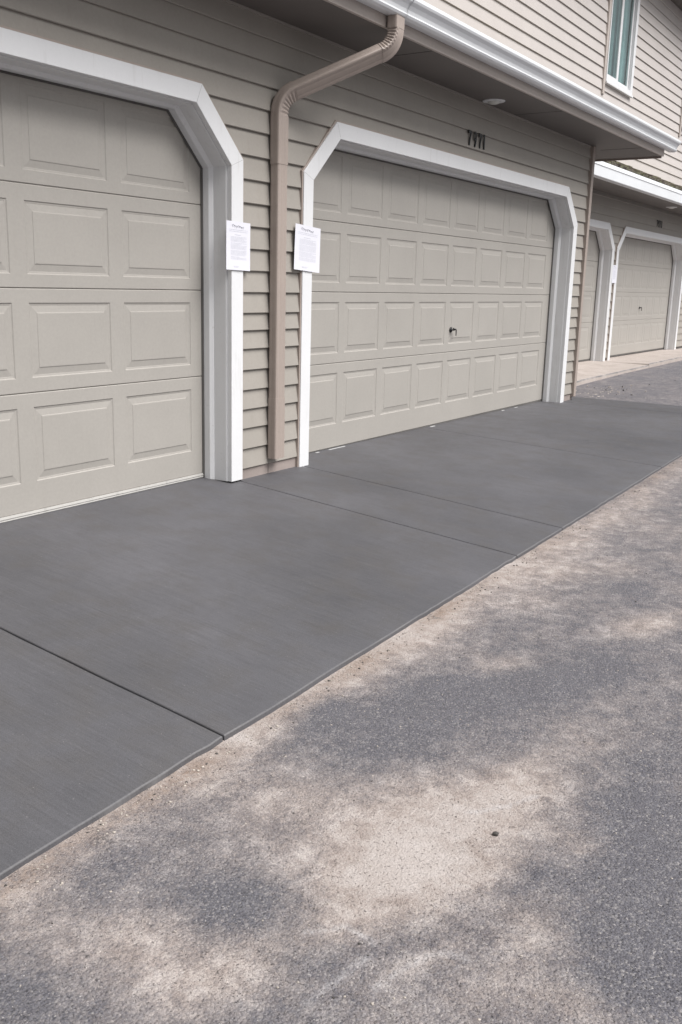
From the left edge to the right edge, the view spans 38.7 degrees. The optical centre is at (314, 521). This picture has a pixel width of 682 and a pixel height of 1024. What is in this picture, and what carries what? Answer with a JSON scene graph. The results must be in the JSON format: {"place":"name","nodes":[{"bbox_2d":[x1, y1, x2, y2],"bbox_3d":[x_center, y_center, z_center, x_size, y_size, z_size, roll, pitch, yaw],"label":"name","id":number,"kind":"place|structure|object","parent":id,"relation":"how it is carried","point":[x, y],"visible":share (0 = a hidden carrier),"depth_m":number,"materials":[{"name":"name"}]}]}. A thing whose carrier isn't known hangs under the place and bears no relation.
{"place":"outdoors","nodes":[
{"label":"outdoors","id":0,"kind":"place"},
{"bbox_2d":[0,360,681,1023],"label":"asphalt driveway","id":1,"kind":"structure","parent":0,"point":[190,860],"depth_m":2.54,"materials":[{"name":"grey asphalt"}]},
{"bbox_2d":[0,397,681,880],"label":"driveway slab","id":2,"kind":"structure","parent":0,"point":[150,637],"depth_m":4.35,"materials":[{"name":"grey concrete"}]},
{"bbox_2d":[0,0,680,522],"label":"townhouse","id":3,"kind":"structure","parent":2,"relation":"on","point":[426,166],"depth_m":5.78,"materials":[{"name":"beige plastic"}]},
{"bbox_2d":[0,72,202,522],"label":"garage door","id":4,"kind":"structure","parent":3,"relation":"in","point":[101,323],"depth_m":5.00,"materials":[{"name":"beige paint"}]},
{"bbox_2d":[226,220,249,270],"bbox_3d":[-0.439,-1.583,5.576,0.005,0.272,0.227,10,16,32],"label":"paper notice","id":5,"kind":"object","parent":3,"relation":"attached to","point":[237,245],"visible":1,"depth_m":5.57,"materials":[{"name":"white paper"}]},
{"bbox_2d":[294,223,320,272],"bbox_3d":[-0.046,-1.730,6.148,0.007,0.293,0.300,10,16,32],"label":"paper notice","id":6,"kind":"object","parent":3,"relation":"attached to","point":[307,250],"visible":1,"depth_m":6.14,"materials":[{"name":"white paper"}]},
{"bbox_2d":[309,151,553,452],"bbox_3d":[1.151,-1.904,8.370,0.093,2.160,4.899,10,16,32],"label":"garage door","id":7,"kind":"structure","parent":3,"relation":"in","point":[430,298],"depth_m":7.92,"materials":[{"name":"beige paint"}]},
{"bbox_2d":[576,348,681,385],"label":"concrete apron","id":8,"kind":"object","parent":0,"point":[589,371],"visible":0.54,"depth_m":15.03,"materials":[{"name":"beige concrete"}]},
{"bbox_2d":[497,0,681,361],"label":"townhouse","id":9,"kind":"structure","parent":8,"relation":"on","point":[625,55],"depth_m":15.13,"materials":[{"name":"beige plastic"}]},
{"bbox_2d":[578,231,598,361],"bbox_3d":[3.626,-3.311,14.135,0.051,2.040,2.784,10,16,32],"label":"garage door","id":10,"kind":"structure","parent":9,"relation":"in","point":[593,250],"depth_m":15.01,"materials":[{"name":"beige paint"}]},
{"bbox_2d":[612,265,616,282],"bbox_3d":[4.699,-3.886,15.225,0.005,0.274,0.223,10,16,32],"label":"paper notice","id":11,"kind":"object","parent":9,"relation":"attached to","point":[614,272],"visible":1,"depth_m":15.22,"materials":[{"name":"white paper"}]},
{"bbox_2d":[601,0,640,97],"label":"window","id":12,"kind":"structure","parent":9,"relation":"in","point":[622,15],"depth_m":14.10,"materials":[{"name":"white paint"}]},
{"bbox_2d":[610,237,672,356],"bbox_3d":[5.749,-4.014,17.223,0.093,2.040,4.179,10,16,32],"label":"garage door","id":13,"kind":"structure","parent":9,"relation":"in","point":[644,267],"depth_m":17.33,"materials":[{"name":"beige paint"}]},
{"bbox_2d":[678,99,681,136],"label":"window","id":14,"kind":"structure","parent":9,"relation":"in","point":[680,126],"depth_m":17.04,"materials":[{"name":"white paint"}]}
]}

